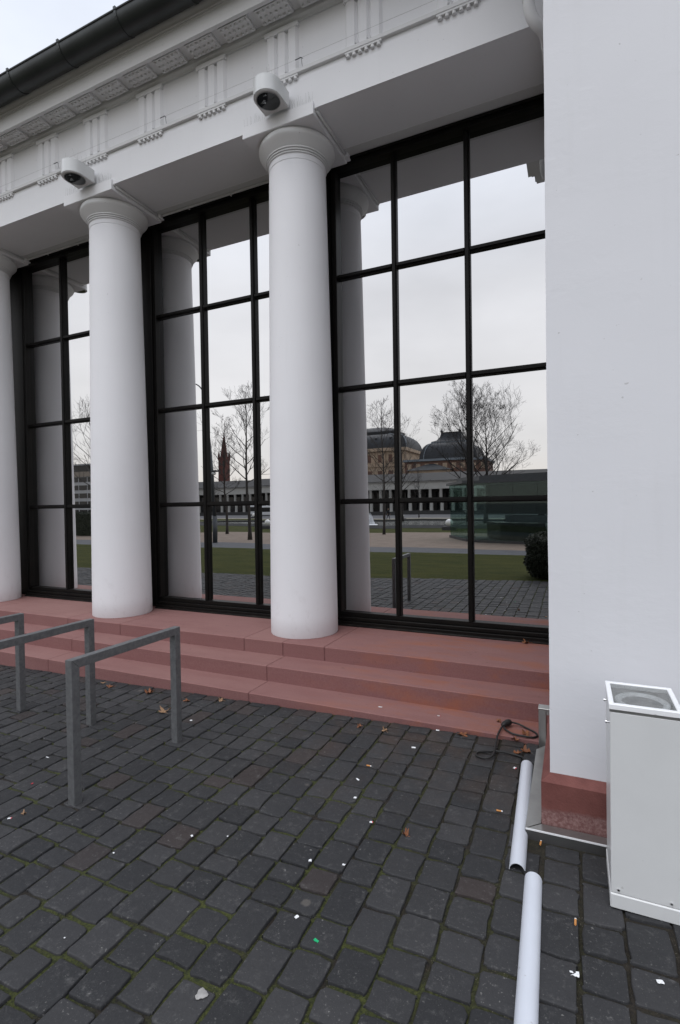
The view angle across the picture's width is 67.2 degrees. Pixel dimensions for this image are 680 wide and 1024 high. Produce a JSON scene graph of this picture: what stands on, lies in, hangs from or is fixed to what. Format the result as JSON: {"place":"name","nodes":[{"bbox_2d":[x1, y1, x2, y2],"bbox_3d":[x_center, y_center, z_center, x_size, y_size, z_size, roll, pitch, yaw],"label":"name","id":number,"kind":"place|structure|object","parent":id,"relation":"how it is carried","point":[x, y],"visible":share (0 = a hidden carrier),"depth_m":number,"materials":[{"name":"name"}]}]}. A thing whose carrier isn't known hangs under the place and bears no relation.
{"place":"outdoors","nodes":[
{"label":"outdoors","id":0,"kind":"place"},
{"bbox_2d":[0,0,126,73],"label":"sky","id":1,"kind":"structure","parent":0,"point":[27,27],"materials":[{"name":"white"}]},
{"bbox_2d":[0,665,679,1023],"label":"cobble pavement","id":2,"kind":"structure","parent":0,"point":[100,985],"depth_m":2.16,"materials":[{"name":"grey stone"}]},
{"bbox_2d":[0,613,25,710],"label":"bike rack","id":3,"kind":"object","parent":2,"relation":"on","point":[17,619],"visible":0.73,"depth_m":4.16,"materials":[{"name":"grey metal"}]},
{"bbox_2d":[0,618,95,725],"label":"bike rack","id":4,"kind":"object","parent":2,"relation":"on","point":[87,625],"visible":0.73,"depth_m":3.81,"materials":[{"name":"grey metal"}]},
{"bbox_2d":[65,626,181,805],"bbox_3d":[-1.285,1.199,3.141,0.050,0.815,0.835,0,1,25],"label":"bike rack","id":5,"kind":"object","parent":2,"relation":"on","point":[73,720],"visible":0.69,"depth_m":2.83,"materials":[{"name":"grey metal"}]},
{"bbox_2d":[158,706,170,712],"bbox_3d":[-1.377,1.552,4.020,0.092,0.047,0.112,5,-8,-33],"label":"dry leaf","id":6,"kind":"object","parent":2,"relation":"on","point":[162,710],"visible":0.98,"depth_m":4.03,"materials":[{"name":"brown plant"}]},
{"bbox_2d":[195,987,207,999],"bbox_3d":[-0.448,1.552,1.649,0.039,0.003,0.039,-1,1,-34],"label":"chewing gum","id":7,"kind":"object","parent":2,"relation":"on","point":[202,993],"visible":1,"depth_m":1.65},
{"bbox_2d":[402,828,409,836],"bbox_3d":[0.308,1.505,2.409,0.036,0.038,0.033,-1,1,-7],"label":"dry leaf","id":8,"kind":"object","parent":2,"relation":"on","point":[405,833],"visible":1,"depth_m":2.41,"materials":[{"name":"brown plant"}]},
{"bbox_2d":[475,719,537,874],"bbox_3d":[0.867,1.466,2.753,0.359,0.071,1.650,-1,1,22],"label":"power cable","id":9,"kind":"object","parent":2,"relation":"on","point":[506,723],"visible":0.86,"depth_m":3.31,"materials":[{"name":"black rubber"}]},
{"bbox_2d":[509,760,532,870],"bbox_3d":[0.921,1.483,2.579,0.066,0.034,0.931,-1,1,22],"label":"cable cover","id":10,"kind":"object","parent":2,"relation":"on","point":[518,855],"visible":0.92,"depth_m":2.46,"materials":[{"name":"white plastic"}]},
{"bbox_2d":[521,745,531,753],"bbox_3d":[1.147,1.473,3.174,0.080,0.033,0.067,8,5,2],"label":"dry leaf","id":11,"kind":"object","parent":2,"relation":"on","point":[525,749],"visible":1,"depth_m":3.18,"materials":[{"name":"brown plant"}]},
{"bbox_2d":[514,872,541,1023],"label":"cable cover","id":12,"kind":"object","parent":2,"relation":"on","point":[527,996],"visible":1,"depth_m":1.72,"materials":[{"name":"white plastic"}]},
{"bbox_2d":[570,970,578,977],"bbox_3d":[0.766,1.508,1.672,0.030,0.005,0.023,-1,1,22],"label":"paper scrap","id":13,"kind":"object","parent":2,"relation":"on","point":[576,974],"visible":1,"depth_m":1.67,"materials":[{"name":"white paper"}]},
{"bbox_2d":[604,681,679,924],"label":"floor light box","id":14,"kind":"object","parent":2,"relation":"on","point":[642,722],"visible":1,"depth_m":1.89,"materials":[{"name":"silver metal"}]},
{"bbox_3d":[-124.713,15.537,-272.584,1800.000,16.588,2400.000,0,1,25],"label":"ground","id":15,"kind":"structure","parent":0,"visible":0},
{"bbox_2d":[0,0,679,837],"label":"colonnaded hall","id":16,"kind":"structure","parent":15,"relation":"on","point":[350,388],"depth_m":4.93,"materials":[{"name":"white paint"}]},
{"bbox_2d":[20,241,91,601],"bbox_3d":[-3.658,-1.208,7.117,2.144,4.866,0.180,0,1,25],"label":"window","id":17,"kind":"structure","parent":16,"relation":"in","point":[55,285],"depth_m":7.33,"materials":[{"name":"glass"}]},
{"bbox_2d":[61,157,94,188],"bbox_3d":[-2.936,-3.768,5.678,0.256,0.157,0.288,0,1,25],"label":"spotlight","id":18,"kind":"object","parent":16,"relation":"attached to","point":[77,173],"visible":1,"depth_m":5.63,"materials":[{"name":"silver metal"}]},
{"bbox_2d":[67,173,106,194],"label":"bird spikes","id":19,"kind":"object","parent":16,"relation":"on","point":[96,182],"visible":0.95,"depth_m":5.77,"materials":[{"name":"silver metal"}]},
{"bbox_2d":[150,183,270,618],"bbox_3d":[-1.367,-1.227,6.067,2.144,4.866,0.180,0,1,25],"label":"window","id":20,"kind":"structure","parent":16,"relation":"in","point":[210,260],"depth_m":6.18,"materials":[{"name":"glass"}]},
{"bbox_2d":[3,0,433,185],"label":"bird wire","id":21,"kind":"object","parent":16,"relation":"on","point":[231,87],"visible":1,"depth_m":4.90,"materials":[{"name":"grey metal"}]},
{"bbox_2d":[253,72,288,115],"bbox_3d":[-0.645,-3.787,4.628,0.256,0.157,0.288,0,1,25],"label":"spotlight","id":22,"kind":"object","parent":16,"relation":"attached to","point":[270,94],"visible":1,"depth_m":4.57,"materials":[{"name":"silver metal"}]},
{"bbox_2d":[244,92,312,126],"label":"bird spikes","id":23,"kind":"object","parent":16,"relation":"on","point":[264,118],"visible":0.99,"depth_m":4.85,"materials":[{"name":"grey metal"}]},
{"bbox_2d":[331,93,548,644],"bbox_3d":[0.932,-1.246,5.014,2.162,4.866,0.180,0,1,25],"label":"window","id":24,"kind":"structure","parent":16,"relation":"in","point":[438,234],"depth_m":5.01,"materials":[{"name":"glass"}]},
{"bbox_2d":[522,729,530,735],"bbox_3d":[1.238,1.459,3.379,0.083,0.017,0.075,4,8,-1],"label":"dry leaf","id":25,"kind":"object","parent":16,"relation":"on","point":[527,733],"visible":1,"depth_m":3.38,"materials":[{"name":"brown plant"}]},
{"bbox_2d":[525,704,606,856],"bbox_3d":[2.296,1.364,2.254,2.722,0.282,0.991,0,1,25],"label":"drain edging","id":26,"kind":"object","parent":16,"relation":"attached to","point":[536,829],"visible":0.66,"depth_m":2.37,"materials":[{"name":"metal"}]}
]}

